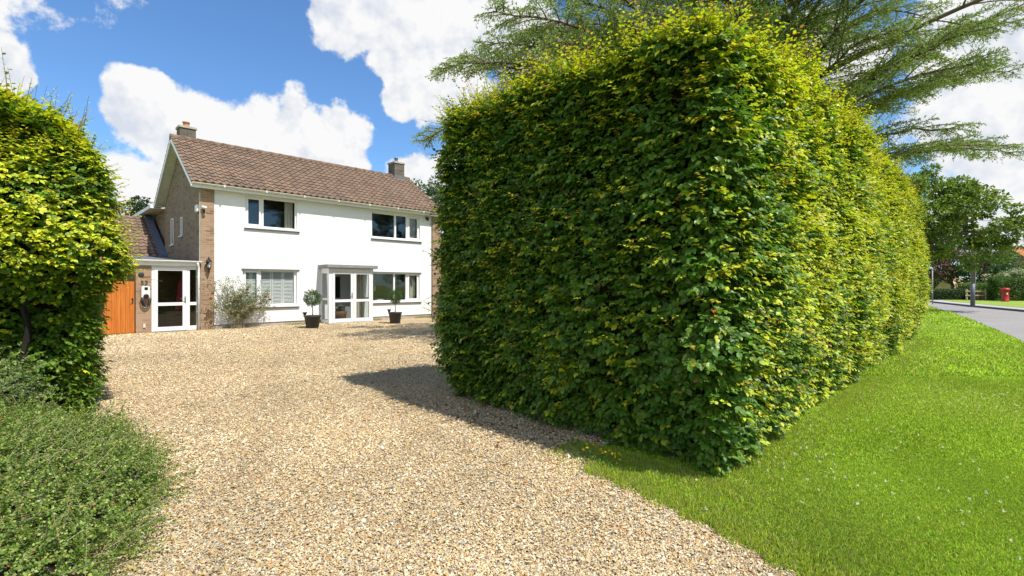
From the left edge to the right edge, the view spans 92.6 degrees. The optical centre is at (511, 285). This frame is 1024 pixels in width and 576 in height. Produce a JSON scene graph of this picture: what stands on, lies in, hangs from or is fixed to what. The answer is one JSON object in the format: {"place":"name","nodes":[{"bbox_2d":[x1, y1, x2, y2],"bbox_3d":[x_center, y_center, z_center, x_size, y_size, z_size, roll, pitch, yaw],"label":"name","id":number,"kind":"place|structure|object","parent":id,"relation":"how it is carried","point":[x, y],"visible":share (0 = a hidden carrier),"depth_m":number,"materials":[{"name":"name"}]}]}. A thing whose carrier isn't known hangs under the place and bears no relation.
{"place":"outdoors","nodes":[
{"label":"outdoors","id":0,"kind":"place"},
{"bbox_2d":[0,0,1023,278],"label":"sky","id":1,"kind":"structure","parent":0,"point":[342,82],"materials":[{"name":"blue"}]},
{"bbox_2d":[107,306,1023,575],"bbox_3d":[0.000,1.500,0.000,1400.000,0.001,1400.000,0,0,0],"label":"ground","id":2,"kind":"structure","parent":0,"point":[930,323],"depth_m":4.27,"materials":[{"name":"green plant"}]},
{"bbox_2d":[121,195,153,215],"bbox_3d":[-23.153,-1.951,29.939,5.540,7.021,3.894,0,0,20],"label":"conifer","id":3,"kind":"object","parent":2,"relation":"on","point":[140,204],"visible":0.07,"depth_m":29.23,"materials":[{"name":"green plant"}]},
{"bbox_2d":[94,121,440,333],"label":"detached house","id":4,"kind":"structure","parent":2,"relation":"on","point":[290,230],"depth_m":18.94,"materials":[{"name":"paint"}]},
{"bbox_2d":[96,281,134,333],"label":"garden gate","id":5,"kind":"structure","parent":4,"relation":"attached to","point":[120,307],"depth_m":14.98,"materials":[{"name":"orange wood"}]},
{"bbox_2d":[169,218,173,245],"bbox_3d":[-13.469,-2.105,19.397,0.510,1.090,0.120,0,0,45],"label":"window","id":6,"kind":"structure","parent":4,"relation":"in","point":[172,220],"depth_m":19.53,"materials":[{"name":"white plastic"}]},
{"bbox_2d":[176,276,181,308],"bbox_3d":[-11.113,0.237,16.476,0.218,1.125,0.335,0,0,45],"label":"hanging coat","id":7,"kind":"object","parent":4,"relation":"hanging from","point":[179,292],"visible":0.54,"depth_m":16.39,"materials":[{"name":"red fabric"}]},
{"bbox_2d":[178,217,182,236],"bbox_3d":[-12.352,-2.180,18.287,0.360,0.740,0.120,0,0,45],"label":"window","id":8,"kind":"structure","parent":4,"relation":"in","point":[181,218],"depth_m":18.36,"materials":[{"name":"white plastic"}]},
{"bbox_2d":[243,269,299,308],"bbox_3d":[-8.887,0.135,18.029,0.262,1.410,2.020,0,0,45],"label":"window","id":9,"kind":"structure","parent":4,"relation":"in","point":[265,273],"depth_m":18.20,"materials":[{"name":"white plastic"}]},
{"bbox_2d":[244,196,299,232],"bbox_3d":[-8.912,-2.575,18.124,0.433,1.250,1.940,0,0,45],"label":"window","id":10,"kind":"structure","parent":4,"relation":"in","point":[288,205],"depth_m":18.07,"materials":[{"name":"white plastic"}]},
{"bbox_2d":[335,305,346,318],"bbox_3d":[-6.847,1.106,19.483,0.540,0.675,0.540,0,0,45],"label":"log basket","id":11,"kind":"object","parent":4,"relation":"on","point":[340,312],"visible":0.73,"depth_m":19.31,"materials":[{"name":"wicker"}]},
{"bbox_2d":[335,274,349,317],"bbox_3d":[-6.947,0.420,20.013,0.050,1.838,0.950,0,0,45],"label":"inner door","id":12,"kind":"structure","parent":4,"relation":"in","point":[344,278],"depth_m":20.09,"materials":[{"name":"glass"}]},
{"bbox_2d":[371,212,421,242],"bbox_3d":[-5.205,-2.550,21.853,0.436,1.300,2.580,0,0,45],"label":"window","id":13,"kind":"structure","parent":4,"relation":"in","point":[410,236],"depth_m":22.21,"materials":[{"name":"white plastic"}]},
{"bbox_2d":[373,272,421,303],"bbox_3d":[-5.217,0.300,21.840,0.433,1.800,2.580,0,0,45],"label":"window","id":14,"kind":"structure","parent":4,"relation":"in","point":[412,299],"depth_m":22.23,"materials":[{"name":"white plastic"}]},
{"bbox_2d":[48,317,791,575],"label":"gravel drive","id":15,"kind":"structure","parent":2,"relation":"on","point":[420,447],"depth_m":4.07,"materials":[{"name":"beige gravel"}]},
{"bbox_2d":[0,346,67,417],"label":"shrub","id":16,"kind":"object","parent":15,"relation":"on","point":[28,386],"visible":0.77,"depth_m":5.18,"materials":[{"name":"green plant"}]},
{"bbox_2d":[0,47,158,413],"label":"beech hedge","id":17,"kind":"object","parent":15,"relation":"on","point":[59,275],"visible":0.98,"depth_m":5.51,"materials":[{"name":"green plant"}]},
{"bbox_2d":[0,386,204,575],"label":"cotoneaster shrub","id":18,"kind":"object","parent":15,"relation":"on","point":[75,490],"visible":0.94,"depth_m":3.04,"materials":[{"name":"green plant"}]},
{"bbox_2d":[199,276,275,328],"bbox_3d":[-9.408,0.532,16.914,2.237,1.945,1.348,0,0,-24],"label":"rose bush","id":19,"kind":"object","parent":15,"relation":"on","point":[241,310],"visible":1,"depth_m":16.86,"materials":[{"name":"green plant"}]},
{"bbox_2d":[303,315,320,328],"bbox_3d":[-6.970,1.272,17.100,0.580,0.455,0.580,0,0,0],"label":"planter","id":20,"kind":"object","parent":15,"relation":"on","point":[311,321],"visible":0.97,"depth_m":16.91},
{"bbox_2d":[302,289,322,315],"bbox_3d":[-6.972,0.604,17.096,0.671,1.034,0.671,0,0,0],"label":"standard tree","id":21,"kind":"object","parent":20,"relation":"on","point":[312,302],"visible":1,"depth_m":17.02,"materials":[{"name":"green plant"}]},
{"bbox_2d":[388,312,401,323],"bbox_3d":[-4.570,1.272,19.150,0.539,0.455,0.539,0,0,-34],"label":"planter","id":22,"kind":"object","parent":15,"relation":"on","point":[394,317],"visible":0.96,"depth_m":18.96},
{"bbox_2d":[388,289,402,312],"bbox_3d":[-4.568,0.633,19.156,0.567,0.977,0.564,0,0,-37],"label":"standard tree","id":23,"kind":"object","parent":22,"relation":"on","point":[392,294],"visible":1,"depth_m":19.07,"materials":[{"name":"green plant"}]},
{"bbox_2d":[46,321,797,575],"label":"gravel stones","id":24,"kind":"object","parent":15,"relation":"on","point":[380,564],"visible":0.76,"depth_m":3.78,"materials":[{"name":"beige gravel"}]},
{"bbox_2d":[371,394,599,483],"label":"fallen leaves","id":25,"kind":"object","parent":15,"relation":"on","point":[492,425],"visible":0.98,"depth_m":5.22,"materials":[{"name":"brown plant"}]},
{"bbox_2d":[572,443,633,471],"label":"wild flowers","id":26,"kind":"object","parent":15,"relation":"on","point":[587,452],"visible":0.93,"depth_m":4.09,"materials":[{"name":"green plant"}]},
{"bbox_2d":[411,175,450,197],"bbox_3d":[-6.392,-2.794,31.490,5.820,8.700,3.446,0,0,-15],"label":"garden tree","id":27,"kind":"object","parent":2,"relation":"on","point":[434,183],"visible":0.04,"depth_m":31.63,"materials":[{"name":"green plant"}]},
{"bbox_2d":[424,182,455,245],"bbox_3d":[-4.494,-2.357,29.523,4.564,7.825,4.134,0,0,0],"label":"garden tree","id":28,"kind":"object","parent":2,"relation":"on","point":[433,189],"visible":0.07,"depth_m":29.36,"materials":[{"name":"green plant"}]},
{"bbox_2d":[418,0,936,475],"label":"beech hedge","id":29,"kind":"object","parent":2,"relation":"on","point":[705,238],"visible":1,"depth_m":4.65,"materials":[{"name":"green plant"}]},
{"bbox_2d":[408,0,1023,167],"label":"cedar tree","id":30,"kind":"object","parent":2,"relation":"on","point":[837,35],"visible":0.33,"depth_m":11.93,"materials":[{"name":"green plant"}]},
{"bbox_2d":[696,330,1022,559],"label":"clover flowers","id":31,"kind":"object","parent":2,"relation":"on","point":[1011,540],"visible":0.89,"depth_m":4.14,"materials":[{"name":"white plant"}]},
{"bbox_2d":[935,278,962,291],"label":"open shed","id":32,"kind":"structure","parent":2,"relation":"on","point":[942,285],"depth_m":60.34,"materials":[{"name":"brown wood"}]},
{"bbox_2d":[903,163,1023,295],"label":"horse chestnut","id":33,"kind":"object","parent":2,"relation":"on","point":[967,194],"visible":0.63,"depth_m":26.28,"materials":[{"name":"green plant"}]},
{"bbox_2d":[926,300,1023,311],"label":"kerb","id":34,"kind":"structure","parent":2,"relation":"on","point":[1010,309],"depth_m":32.23,"materials":[{"name":"concrete"}]},
{"bbox_2d":[930,300,1023,309],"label":"footpath","id":35,"kind":"structure","parent":2,"relation":"on","point":[978,304],"depth_m":33.54,"materials":[{"name":"concrete"}]},
{"bbox_2d":[970,207,980,304],"bbox_3d":[31.900,-2.120,33.900,1.000,7.000,0.260,0,0,0],"label":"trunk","id":36,"kind":"object","parent":35,"relation":"on","point":[972,287],"visible":0.49,"depth_m":33.82,"materials":[{"name":"grey wood"}]},
{"bbox_2d":[944,300,1023,307],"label":"grass verge","id":37,"kind":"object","parent":2,"relation":"on","point":[1019,304],"depth_m":39.03,"materials":[{"name":"green plant"}]},
{"bbox_2d":[928,271,941,290],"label":"hedge","id":38,"kind":"object","parent":37,"relation":"on","point":[936,282],"visible":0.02,"depth_m":73.65,"materials":[{"name":"green plant"}]},
{"bbox_2d":[928,287,969,299],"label":"shrubs","id":39,"kind":"object","parent":37,"relation":"on","point":[948,294],"visible":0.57,"depth_m":46.47,"materials":[{"name":"green plant"}]},
{"bbox_2d":[926,244,993,291],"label":"copper beech","id":40,"kind":"object","parent":37,"relation":"on","point":[942,265],"visible":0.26,"depth_m":54.60,"materials":[{"name":"brown plant"}]},
{"bbox_2d":[953,282,987,291],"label":"clipped hedge","id":41,"kind":"object","parent":37,"relation":"on","point":[980,286],"visible":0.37,"depth_m":47.57,"materials":[{"name":"green plant"}]},
{"bbox_2d":[965,289,987,300],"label":"rail fence","id":42,"kind":"object","parent":37,"relation":"on","point":[967,291],"visible":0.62,"depth_m":44.14,"materials":[{"name":"brown wood"}]},
{"bbox_2d":[965,290,988,299],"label":"ivy bank","id":43,"kind":"structure","parent":37,"relation":"on","point":[979,297],"depth_m":45.33,"materials":[{"name":"green plant"}]},
{"bbox_2d":[944,249,1023,285],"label":"garden tree","id":44,"kind":"object","parent":37,"relation":"on","point":[996,269],"visible":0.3,"depth_m":52.66,"materials":[{"name":"green plant"}]},
{"bbox_2d":[980,267,1023,282],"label":"blossom bush","id":45,"kind":"object","parent":37,"relation":"on","point":[1015,272],"visible":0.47,"depth_m":48.16,"materials":[{"name":"green plant"}]},
{"bbox_2d":[985,276,1023,300],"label":"clipped hedge","id":46,"kind":"object","parent":37,"relation":"on","point":[995,286],"visible":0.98,"depth_m":43.25,"materials":[{"name":"green plant"}]},
{"bbox_2d":[1000,288,1010,301],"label":"post box","id":47,"kind":"object","parent":37,"relation":"on","point":[1005,294],"visible":1,"depth_m":41.12,"materials":[{"name":"red metal"}]},
{"bbox_2d":[976,252,1023,278],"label":"garden tree","id":48,"kind":"object","parent":2,"relation":"on","point":[1022,267],"visible":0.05,"depth_m":55.12,"materials":[{"name":"green plant"}]},
{"bbox_2d":[926,302,1023,340],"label":"road","id":49,"kind":"structure","parent":0,"point":[1011,323],"depth_m":23.46,"materials":[{"name":"grey asphalt"}]},
{"bbox_2d":[931,269,932,303],"bbox_3d":[33.400,0.085,38.900,0.130,2.830,0.130,0,0,0],"label":"sign post","id":50,"kind":"object","parent":49,"relation":"on","point":[932,285],"visible":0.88,"depth_m":38.87,"materials":[{"name":"metal"}]},
{"bbox_2d":[981,246,1023,268],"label":"brick house","id":51,"kind":"structure","parent":0,"point":[1021,253],"depth_m":70.15,"materials":[{"name":"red brick"}]}
]}

